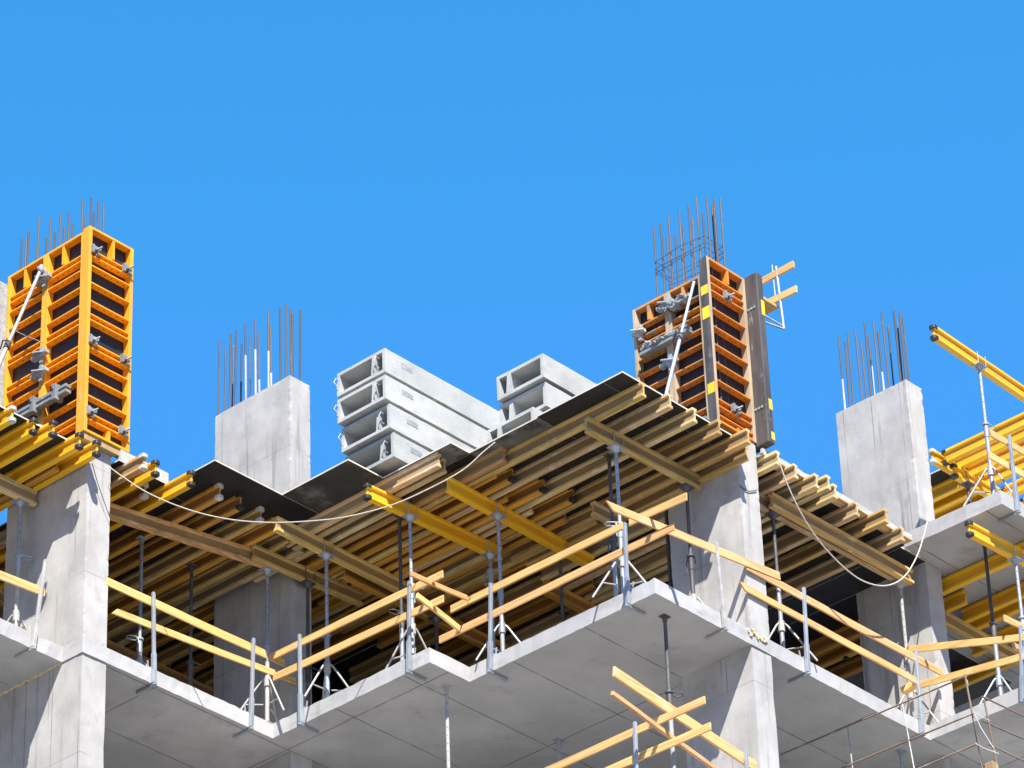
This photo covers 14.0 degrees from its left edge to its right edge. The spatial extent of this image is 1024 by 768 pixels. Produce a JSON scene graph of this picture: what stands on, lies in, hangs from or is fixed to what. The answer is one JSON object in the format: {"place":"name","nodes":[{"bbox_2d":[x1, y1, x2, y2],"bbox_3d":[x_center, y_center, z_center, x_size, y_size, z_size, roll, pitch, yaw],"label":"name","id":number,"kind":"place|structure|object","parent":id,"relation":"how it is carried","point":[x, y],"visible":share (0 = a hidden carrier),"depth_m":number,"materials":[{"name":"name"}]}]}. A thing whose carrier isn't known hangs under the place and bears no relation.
{"place":"outdoors","nodes":[
{"label":"outdoors","id":0,"kind":"place"},
{"bbox_2d":[0,0,1023,524],"label":"sky","id":1,"kind":"structure","parent":0,"point":[469,192],"materials":[{"name":"blue"}]},
{"bbox_2d":[543,579,596,613],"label":"formwork beam","id":2,"kind":"structure","parent":0,"point":[576,603],"depth_m":53.01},
{"bbox_2d":[349,569,570,683],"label":"formwork beam","id":3,"kind":"structure","parent":2,"relation":"on","point":[369,666],"depth_m":54.09,"materials":[{"name":"wood"}]},
{"bbox_2d":[312,565,604,703],"bbox_3d":[-2.103,4.676,56.401,10.214,0.020,2.995,-28,-41,34],"label":"plywood sheet","id":4,"kind":"object","parent":3,"relation":"on","point":[342,667],"depth_m":54.67,"materials":[{"name":"wood"}]},
{"bbox_2d":[433,579,594,657],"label":"formwork beam","id":5,"kind":"structure","parent":2,"relation":"on","point":[516,617],"depth_m":53.71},
{"bbox_2d":[836,310,934,551],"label":"concrete column","id":6,"kind":"structure","parent":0,"point":[883,450],"depth_m":54.45,"materials":[{"name":"concrete"}]},
{"label":"ground","id":7,"kind":"structure","parent":0,"visible":0},
{"bbox_2d":[0,653,105,767],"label":"concrete column","id":8,"kind":"structure","parent":7,"relation":"on","point":[53,718],"depth_m":48.67,"materials":[{"name":"concrete"}]},
{"bbox_2d":[0,578,1023,767],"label":"floor slab","id":9,"kind":"structure","parent":8,"relation":"on","point":[562,683],"depth_m":50.31,"materials":[{"name":"concrete"}]},
{"bbox_2d":[11,498,33,625],"bbox_3d":[-5.884,2.285,49.890,0.188,2.348,0.258,-28,-41,34],"label":"steel prop","id":10,"kind":"object","parent":9,"relation":"on","point":[20,503],"visible":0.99,"depth_m":50.03,"materials":[{"name":"grey metal"}]},
{"bbox_2d":[0,474,37,506],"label":"formwork beam","id":11,"kind":"structure","parent":10,"relation":"on","point":[12,488],"depth_m":50.36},
{"bbox_2d":[0,432,83,494],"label":"formwork beam","id":12,"kind":"structure","parent":11,"relation":"on","point":[48,458],"depth_m":50.15,"materials":[{"name":"yellow wood"}]},
{"bbox_2d":[3,443,110,647],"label":"concrete column","id":13,"kind":"structure","parent":9,"relation":"on","point":[65,523],"depth_m":49.86,"materials":[{"name":"concrete"}]},
{"bbox_2d":[0,226,133,456],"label":"column formwork","id":14,"kind":"object","parent":13,"relation":"on","point":[71,375],"depth_m":51.52,"materials":[{"name":"orange paint"}]},
{"bbox_2d":[136,592,156,694],"bbox_3d":[-4.377,3.097,49.793,0.340,1.266,0.079,-28,-41,34],"label":"guard post","id":15,"kind":"object","parent":9,"relation":"on","point":[153,666],"visible":1,"depth_m":49.61,"materials":[{"name":"metal"}]},
{"bbox_2d":[106,577,284,666],"bbox_3d":[-3.830,2.900,50.517,0.027,0.154,2.991,-28,-41,34],"label":"guard board","id":16,"kind":"object","parent":15,"relation":"attached to","point":[182,616],"visible":1,"depth_m":50.45,"materials":[{"name":"brown wood"}]},
{"bbox_2d":[111,609,295,684],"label":"guard board","id":17,"kind":"object","parent":15,"relation":"attached to","point":[194,642],"visible":1,"depth_m":50.38,"materials":[{"name":"brown wood"}]},
{"bbox_2d":[213,572,311,722],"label":"concrete column","id":18,"kind":"structure","parent":9,"relation":"on","point":[239,611],"depth_m":52.26,"materials":[{"name":"concrete"}]},
{"bbox_2d":[215,303,310,493],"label":"concrete column","id":19,"kind":"structure","parent":18,"relation":"on","point":[262,436],"depth_m":53.97,"materials":[{"name":"concrete"}]},
{"bbox_2d":[259,566,277,723],"bbox_3d":[-2.993,3.188,51.452,0.140,2.348,0.282,-28,-41,34],"label":"steel prop","id":20,"kind":"object","parent":9,"relation":"on","point":[267,571],"visible":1,"depth_m":51.48,"materials":[{"name":"grey metal"}]},
{"bbox_2d":[109,503,263,567],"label":"formwork beam","id":21,"kind":"structure","parent":20,"relation":"on","point":[178,533],"depth_m":51.34,"materials":[{"name":"wood"}]},
{"bbox_2d":[108,483,223,560],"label":"formwork beam","id":22,"kind":"structure","parent":21,"relation":"on","point":[199,502],"depth_m":51.32,"materials":[{"name":"wood"}]},
{"bbox_2d":[108,493,243,578],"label":"formwork beam","id":23,"kind":"structure","parent":21,"relation":"on","point":[229,507],"depth_m":51.80,"materials":[{"name":"brown wood"}]},
{"bbox_2d":[108,506,263,603],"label":"formwork beam","id":24,"kind":"structure","parent":21,"relation":"on","point":[229,531],"depth_m":52.18,"materials":[{"name":"wood"}]},
{"bbox_2d":[107,517,274,620],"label":"formwork beam","id":25,"kind":"structure","parent":21,"relation":"on","point":[203,562],"depth_m":52.46,"materials":[{"name":"wood"}]},
{"bbox_2d":[107,533,290,638],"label":"formwork beam","id":26,"kind":"structure","parent":21,"relation":"on","point":[275,542],"depth_m":52.75,"materials":[{"name":"wood"}]},
{"bbox_2d":[299,568,318,706],"bbox_3d":[-2.503,3.366,51.755,0.140,2.348,0.282,-28,-41,34],"label":"steel prop","id":27,"kind":"object","parent":9,"relation":"on","point":[307,584],"visible":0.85,"depth_m":51.87,"materials":[{"name":"grey metal"}]},
{"bbox_2d":[251,544,362,606],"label":"formwork beam","id":28,"kind":"structure","parent":27,"relation":"on","point":[296,571],"depth_m":52.26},
{"bbox_2d":[108,546,303,645],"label":"formwork beam","id":29,"kind":"structure","parent":28,"relation":"on","point":[229,583],"depth_m":52.97,"materials":[{"name":"wood"}]},
{"bbox_2d":[176,459,318,536],"bbox_3d":[-3.211,1.532,51.486,0.955,0.020,2.217,-28,-41,34],"label":"plywood sheet","id":30,"kind":"object","parent":29,"relation":"on","point":[271,501],"visible":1,"depth_m":51.18,"materials":[{"name":"wood"}]},
{"bbox_2d":[126,553,324,654],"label":"formwork beam","id":31,"kind":"structure","parent":28,"relation":"on","point":[205,613],"depth_m":53.61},
{"bbox_2d":[317,466,516,575],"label":"formwork beam","id":32,"kind":"structure","parent":28,"relation":"on","point":[505,478],"depth_m":51.53,"materials":[{"name":"brown wood"}]},
{"bbox_2d":[317,540,334,697],"bbox_3d":[-2.318,2.962,51.142,0.170,2.348,0.271,-28,-41,34],"label":"steel prop","id":33,"kind":"object","parent":9,"relation":"on","point":[326,556],"visible":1,"depth_m":51.24,"materials":[{"name":"grey metal"}]},
{"bbox_2d":[273,516,418,602],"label":"formwork beam","id":34,"kind":"structure","parent":33,"relation":"on","point":[306,539],"depth_m":51.91,"materials":[{"name":"wood"}]},
{"bbox_2d":[252,496,402,582],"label":"formwork beam","id":35,"kind":"structure","parent":34,"relation":"on","point":[355,526],"depth_m":51.68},
{"bbox_2d":[283,459,383,512],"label":"plywood sheet","id":36,"kind":"object","parent":35,"relation":"on","point":[334,485],"visible":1,"depth_m":51.11,"materials":[{"name":"wood"}]},
{"bbox_2d":[334,446,506,547],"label":"formwork beam","id":37,"kind":"structure","parent":34,"relation":"on","point":[485,464],"depth_m":50.98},
{"bbox_2d":[317,476,547,605],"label":"formwork beam","id":38,"kind":"structure","parent":34,"relation":"on","point":[531,490],"depth_m":51.59,"materials":[{"name":"brown wood"}]},
{"bbox_2d":[406,581,426,681],"bbox_3d":[-1.143,2.954,49.739,0.088,1.241,0.340,-28,-41,34],"label":"guard post","id":39,"kind":"object","parent":9,"relation":"on","point":[409,654],"visible":1,"depth_m":49.54,"materials":[{"name":"metal"}]},
{"bbox_2d":[272,570,443,659],"bbox_3d":[-1.903,2.825,50.516,2.931,0.130,0.027,-28,-41,34],"label":"guard board","id":40,"kind":"object","parent":39,"relation":"attached to","point":[379,604],"visible":1,"depth_m":50.50,"materials":[{"name":"brown wood"}]},
{"bbox_2d":[273,595,443,680],"bbox_3d":[-1.875,3.083,50.328,2.881,0.171,0.027,-28,-41,34],"label":"guard board","id":41,"kind":"object","parent":39,"relation":"attached to","point":[357,638],"visible":1,"depth_m":50.32,"materials":[{"name":"brown wood"}]},
{"bbox_2d":[427,608,442,651],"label":"steel prop","id":42,"kind":"object","parent":9,"relation":"on","point":[435,619],"visible":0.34,"depth_m":53.05,"materials":[{"name":"grey metal"}]},
{"bbox_2d":[342,567,510,653],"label":"formwork beam","id":43,"kind":"structure","parent":42,"relation":"on","point":[476,637],"depth_m":53.08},
{"bbox_2d":[422,520,598,600],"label":"formwork beam","id":44,"kind":"structure","parent":43,"relation":"on","point":[467,580],"depth_m":52.78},
{"bbox_2d":[515,436,644,511],"bbox_3d":[0.763,1.104,51.059,1.122,0.020,1.837,-28,-41,34],"label":"plywood sheet","id":45,"kind":"object","parent":44,"relation":"on","point":[571,464],"visible":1,"depth_m":50.91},
{"bbox_3d":[0.387,0.900,50.889,0.500,0.159,0.100,-28,-41,34],"label":"spacer timber","id":46,"kind":"object","parent":45,"relation":"on","visible":0},
{"bbox_2d":[487,407,542,442],"bbox_3d":[0.999,1.142,51.753,0.775,0.351,3.005,-28,-41,34],"label":"duct block","id":47,"kind":"object","parent":46,"relation":"on","point":[516,421],"depth_m":50.92,"materials":[{"name":"concrete"}]},
{"bbox_3d":[0.509,0.684,51.381,0.660,0.046,0.080,-28,-41,34],"label":"spacer timber","id":48,"kind":"object","parent":47,"relation":"on","visible":0},
{"bbox_2d":[499,382,571,423],"bbox_3d":[1.146,0.841,52.015,0.776,0.350,3.005,-28,-41,34],"label":"duct block","id":49,"kind":"object","parent":48,"relation":"on","point":[544,396],"depth_m":51.15,"materials":[{"name":"concrete"}]},
{"bbox_2d":[496,353,596,403],"bbox_3d":[1.114,0.486,52.184,0.776,0.351,3.004,-28,-41,34],"label":"duct block","id":50,"kind":"object","parent":49,"relation":"on","point":[530,374],"depth_m":51.31,"materials":[{"name":"concrete"}]},
{"bbox_2d":[481,539,497,653],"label":"steel prop","id":51,"kind":"object","parent":9,"relation":"on","point":[489,555],"visible":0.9,"depth_m":51.66,"materials":[{"name":"grey metal"}]},
{"bbox_2d":[363,483,502,561],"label":"formwork beam","id":52,"kind":"structure","parent":51,"relation":"on","point":[376,496],"depth_m":51.28,"materials":[{"name":"yellow wood"}]},
{"bbox_2d":[286,452,441,547],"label":"formwork beam","id":53,"kind":"structure","parent":52,"relation":"on","point":[407,476],"depth_m":51.08,"materials":[{"name":"wood"}]},
{"bbox_2d":[443,393,672,521],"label":"formwork beam","id":54,"kind":"structure","parent":52,"relation":"on","point":[586,443],"depth_m":50.35,"materials":[{"name":"wood"}]},
{"bbox_2d":[485,500,506,651],"bbox_3d":[-0.184,2.454,50.483,0.193,2.348,0.255,-28,-41,34],"label":"steel prop","id":55,"kind":"object","parent":9,"relation":"on","point":[497,516],"visible":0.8,"depth_m":50.62,"materials":[{"name":"grey metal"}]},
{"bbox_2d":[445,476,594,570],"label":"formwork beam","id":56,"kind":"structure","parent":55,"relation":"on","point":[486,505],"depth_m":51.33,"materials":[{"name":"wood"}]},
{"bbox_2d":[346,486,576,613],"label":"formwork beam","id":57,"kind":"structure","parent":56,"relation":"on","point":[555,503],"depth_m":51.79,"materials":[{"name":"brown wood"}]},
{"bbox_2d":[526,446,748,566],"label":"formwork beam","id":58,"kind":"structure","parent":56,"relation":"on","point":[709,472],"depth_m":51.11,"materials":[{"name":"wood"}]},
{"bbox_2d":[540,450,779,580],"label":"formwork beam","id":59,"kind":"structure","parent":56,"relation":"on","point":[769,462],"depth_m":51.98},
{"bbox_2d":[593,459,904,608],"bbox_3d":[2.812,2.078,52.683,3.152,0.020,2.995,-28,-41,34],"label":"plywood sheet","id":60,"kind":"object","parent":59,"relation":"on","point":[819,513],"visible":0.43,"depth_m":52.68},
{"bbox_2d":[487,583,507,681],"bbox_3d":[-0.172,2.965,49.783,0.101,1.208,0.340,-28,-41,34],"label":"guard post","id":61,"kind":"object","parent":9,"relation":"on","point":[490,653],"visible":1,"depth_m":49.62,"materials":[{"name":"metal"}]},
{"bbox_2d":[450,522,622,612],"bbox_3d":[0.278,2.199,49.641,2.777,0.112,0.028,-28,-41,34],"label":"guard board","id":62,"kind":"object","parent":61,"relation":"attached to","point":[553,559],"visible":1,"depth_m":49.58,"materials":[{"name":"brown wood"}]},
{"bbox_2d":[623,522,645,615],"bbox_3d":[1.420,2.158,48.557,0.066,1.127,0.340,-28,-41,34],"label":"guard post","id":63,"kind":"object","parent":9,"relation":"on","point":[627,588],"visible":1,"depth_m":48.38,"materials":[{"name":"metal"}]},
{"bbox_2d":[439,523,674,643],"bbox_3d":[0.503,2.377,49.301,3.757,0.110,0.028,-28,-41,34],"label":"guard board","id":64,"kind":"object","parent":63,"relation":"attached to","point":[583,570],"visible":1,"depth_m":49.24,"materials":[{"name":"brown wood"}]},
{"bbox_2d":[678,482,695,593],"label":"steel prop","id":65,"kind":"object","parent":9,"relation":"on","point":[686,487],"visible":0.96,"depth_m":50.14,"materials":[{"name":"grey metal"}]},
{"bbox_2d":[584,417,701,491],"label":"formwork beam","id":66,"kind":"structure","parent":65,"relation":"on","point":[643,454],"depth_m":50.11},
{"bbox_2d":[420,382,645,510],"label":"formwork beam","id":67,"kind":"structure","parent":66,"relation":"on","point":[576,424],"depth_m":50.00,"materials":[{"name":"wood"}]},
{"bbox_2d":[470,407,696,533],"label":"formwork beam","id":68,"kind":"structure","parent":66,"relation":"on","point":[648,438],"depth_m":50.65,"materials":[{"name":"wood"}]},
{"bbox_2d":[495,419,721,545],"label":"formwork beam","id":69,"kind":"structure","parent":66,"relation":"on","point":[672,450],"depth_m":50.79,"materials":[{"name":"wood"}]},
{"bbox_2d":[510,428,750,561],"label":"formwork beam","id":70,"kind":"structure","parent":66,"relation":"on","point":[695,462],"depth_m":51.11,"materials":[{"name":"wood"}]},
{"bbox_2d":[537,381,710,477],"bbox_3d":[1.439,0.605,50.332,1.062,0.020,2.217,-28,-41,34],"label":"plywood sheet","id":71,"kind":"object","parent":70,"relation":"on","point":[578,404],"visible":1,"depth_m":49.92,"materials":[{"name":"wood"}]},
{"bbox_2d":[603,371,731,444],"bbox_3d":[1.931,0.330,49.938,0.307,0.020,2.177,-28,-41,34],"label":"plywood sheet","id":72,"kind":"object","parent":70,"relation":"on","point":[621,381],"visible":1,"depth_m":49.65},
{"bbox_2d":[705,542,728,639],"bbox_3d":[2.366,2.438,49.094,0.340,1.182,0.112,-28,-41,34],"label":"guard post","id":73,"kind":"object","parent":9,"relation":"on","point":[722,611],"visible":1,"depth_m":48.91,"materials":[{"name":"metal"}]},
{"bbox_2d":[605,500,780,579],"bbox_3d":[2.155,1.850,49.019,0.026,0.429,3.180,-28,-41,34],"label":"guard board","id":74,"kind":"object","parent":73,"relation":"attached to","point":[676,533],"visible":1,"depth_m":49.00,"materials":[{"name":"brown wood"}]},
{"bbox_2d":[668,443,768,638],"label":"concrete column","id":75,"kind":"structure","parent":9,"relation":"on","point":[724,508],"depth_m":50.23,"materials":[{"name":"concrete"}]},
{"bbox_2d":[630,256,774,453],"bbox_3d":[2.274,-0.161,51.682,1.557,2.620,1.007,-28,-41,34],"label":"column formwork","id":76,"kind":"object","parent":75,"relation":"on","point":[696,383],"depth_m":51.56,"materials":[{"name":"paint"}]},
{"bbox_2d":[653,197,729,419],"bbox_3d":[2.243,-0.716,52.066,1.062,3.631,0.379,-28,-41,34],"label":"rebar cage","id":77,"kind":"object","parent":76,"relation":"attached to","point":[715,236],"visible":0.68,"depth_m":52.60,"materials":[{"name":"metal"}]},
{"bbox_2d":[764,510,784,647],"bbox_3d":[3.199,2.449,50.674,0.203,2.348,0.244,-28,-41,34],"label":"steel prop","id":78,"kind":"object","parent":9,"relation":"on","point":[772,515],"visible":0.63,"depth_m":50.86,"materials":[{"name":"grey metal"}]},
{"bbox_2d":[759,492,894,580],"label":"formwork beam","id":79,"kind":"structure","parent":78,"relation":"on","point":[764,501],"depth_m":51.78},
{"bbox_2d":[563,463,797,590],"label":"formwork beam","id":80,"kind":"structure","parent":79,"relation":"on","point":[772,482],"depth_m":52.14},
{"bbox_2d":[581,473,818,599],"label":"formwork beam","id":81,"kind":"structure","parent":79,"relation":"on","point":[803,487],"depth_m":52.59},
{"bbox_2d":[763,501,859,561],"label":"formwork beam","id":82,"kind":"structure","parent":79,"relation":"on","point":[845,514],"depth_m":52.19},
{"bbox_2d":[764,508,888,573],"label":"formwork beam","id":83,"kind":"structure","parent":79,"relation":"on","point":[865,525],"depth_m":52.47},
{"bbox_2d":[766,526,904,605],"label":"formwork beam","id":84,"kind":"structure","parent":79,"relation":"on","point":[886,541],"depth_m":52.93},
{"bbox_2d":[788,587,810,683],"bbox_3d":[3.438,3.024,50.103,0.340,1.228,0.097,-28,-41,34],"label":"guard post","id":85,"kind":"object","parent":9,"relation":"on","point":[806,656],"visible":1,"depth_m":49.91,"materials":[{"name":"metal"}]},
{"bbox_2d":[745,567,943,675],"bbox_3d":[4.094,2.899,50.868,0.029,0.129,3.841,-28,-41,34],"label":"guard board","id":86,"kind":"object","parent":85,"relation":"attached to","point":[845,620],"visible":0.94,"depth_m":50.86,"materials":[{"name":"brown wood"}]},
{"bbox_2d":[780,674,1023,767],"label":"rebar grid","id":87,"kind":"object","parent":9,"relation":"attached to","point":[944,725],"visible":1,"depth_m":49.66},
{"bbox_2d":[891,580,914,716],"bbox_3d":[4.978,3.400,52.244,0.164,2.348,0.273,-28,-41,34],"label":"steel prop","id":88,"kind":"object","parent":9,"relation":"on","point":[899,585],"visible":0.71,"depth_m":52.37,"materials":[{"name":"grey metal"}]},
{"bbox_2d":[768,492,913,585],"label":"formwork beam","id":89,"kind":"structure","parent":88,"relation":"on","point":[782,506],"depth_m":51.90,"materials":[{"name":"wood"}]},
{"bbox_2d":[856,561,954,724],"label":"concrete column","id":90,"kind":"structure","parent":9,"relation":"on","point":[879,610],"depth_m":52.88,"materials":[{"name":"concrete"}]},
{"bbox_2d":[904,490,1023,713],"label":"floor slab","id":91,"kind":"structure","parent":90,"relation":"on","point":[948,547],"depth_m":52.87,"materials":[{"name":"concrete"}]},
{"bbox_2d":[971,351,995,493],"bbox_3d":[6.102,0.635,53.197,0.140,2.350,0.282,-28,-41,34],"label":"steel prop","id":92,"kind":"object","parent":91,"relation":"on","point":[979,367],"visible":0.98,"depth_m":53.25,"materials":[{"name":"grey metal"}]},
{"bbox_2d":[929,324,1023,402],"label":"formwork beam","id":93,"kind":"structure","parent":92,"relation":"on","point":[968,356],"depth_m":53.76,"materials":[{"name":"yellow wood"}]},
{"bbox_2d":[903,650,925,744],"bbox_3d":[4.935,3.871,51.489,0.340,1.219,0.069,-28,-41,34],"label":"guard post","id":94,"kind":"object","parent":9,"relation":"on","point":[920,718],"visible":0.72,"depth_m":51.33,"materials":[{"name":"metal"}]},
{"bbox_2d":[739,581,915,683],"bbox_3d":[3.857,3.033,50.457,0.026,0.101,3.416,-28,-41,34],"label":"guard board","id":95,"kind":"object","parent":94,"relation":"attached to","point":[829,633],"visible":1,"depth_m":50.44,"materials":[{"name":"brown wood"}]},
{"bbox_3d":[-2.552,7.310,50.346,15.406,0.215,23.007,-28,-41,34],"label":"floor slab","id":96,"kind":"object","parent":8,"relation":"on","visible":0},
{"bbox_2d":[633,721,638,767],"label":"guard post","id":97,"kind":"object","parent":96,"relation":"on","point":[635,744],"visible":1,"depth_m":47.18,"materials":[{"name":"metal"}]},
{"bbox_2d":[545,696,705,767],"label":"guard board","id":98,"kind":"object","parent":97,"relation":"attached to","point":[628,734],"visible":1,"depth_m":47.43,"materials":[{"name":"brown wood"}]},
{"bbox_2d":[744,753,748,767],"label":"guard post","id":99,"kind":"object","parent":96,"relation":"on","point":[746,761],"visible":1,"depth_m":47.96,"materials":[{"name":"metal"}]},
{"bbox_2d":[612,666,756,767],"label":"guard board","id":100,"kind":"object","parent":99,"relation":"attached to","point":[665,706],"visible":0.92,"depth_m":47.39,"materials":[{"name":"brown wood"}]},
{"bbox_2d":[682,645,778,767],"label":"concrete column","id":101,"kind":"structure","parent":7,"relation":"on","point":[737,710],"depth_m":48.96,"materials":[{"name":"concrete"}]},
{"bbox_3d":[7.735,0.535,55.170,0.105,0.206,2.782,-28,-41,34],"label":"formwork beam","id":102,"kind":"object","parent":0,"visible":0},
{"bbox_2d":[941,412,1023,465],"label":"formwork beam","id":103,"kind":"structure","parent":102,"relation":"on","point":[975,443],"depth_m":55.80,"materials":[{"name":"yellow wood"}]},
{"bbox_3d":[-0.793,6.639,57.111,9.810,2.574,0.130,-28,-41,34],"label":"partition wall","id":104,"kind":"object","parent":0,"visible":0},
{"bbox_2d":[768,547,924,633],"bbox_3d":[0.220,4.748,56.645,13.301,0.020,0.504,-28,-41,34],"label":"plywood sheet","id":105,"kind":"object","parent":104,"relation":"on","point":[838,589],"visible":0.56,"depth_m":53.60,"materials":[{"name":"wood"}]},
{"bbox_2d":[769,594,1012,707],"bbox_3d":[3.659,4.375,56.268,5.227,0.020,3.385,-28,-41,34],"label":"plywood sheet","id":106,"kind":"object","parent":104,"relation":"on","point":[847,607],"visible":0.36,"depth_m":54.80,"materials":[{"name":"wood"}]},
{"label":"plywood sheet","id":107,"kind":"object","parent":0,"visible":0},
{"bbox_3d":[-0.066,2.030,52.551,0.770,0.098,0.100,-28,-41,34],"label":"spacer timber","id":108,"kind":"object","parent":107,"relation":"on","visible":0},
{"bbox_2d":[345,432,429,476],"bbox_3d":[-0.766,1.457,52.036,0.848,0.350,3.037,-28,-41,34],"label":"duct block","id":109,"kind":"object","parent":108,"relation":"on","point":[388,454],"depth_m":51.05,"materials":[{"name":"concrete"}]},
{"bbox_3d":[-0.079,1.679,52.779,0.770,0.046,0.080,-28,-41,34],"label":"spacer timber","id":110,"kind":"object","parent":109,"relation":"on","visible":0},
{"bbox_2d":[338,403,473,455],"bbox_3d":[-0.819,1.105,52.212,0.848,0.352,3.039,-28,-41,34],"label":"duct block","id":111,"kind":"object","parent":110,"relation":"on","point":[374,426],"depth_m":51.37,"materials":[{"name":"concrete"}]},
{"bbox_3d":[-0.091,1.349,52.992,0.770,0.046,0.080,-28,-41,34],"label":"spacer timber","id":112,"kind":"object","parent":111,"relation":"on","visible":0},
{"bbox_2d":[334,375,486,448],"bbox_3d":[-0.879,0.748,52.382,0.848,0.350,3.038,-28,-41,34],"label":"duct block","id":113,"kind":"object","parent":112,"relation":"on","point":[368,398],"depth_m":51.65,"materials":[{"name":"concrete"}]},
{"bbox_3d":[-0.104,1.020,53.206,0.770,0.046,0.080,-28,-41,34],"label":"spacer timber","id":114,"kind":"object","parent":113,"relation":"on","visible":0},
{"bbox_2d":[333,348,499,429],"bbox_3d":[-0.891,0.419,52.595,0.848,0.351,3.038,-28,-41,34],"label":"duct block","id":115,"kind":"object","parent":114,"relation":"on","point":[380,363],"depth_m":51.92,"materials":[{"name":"concrete"}]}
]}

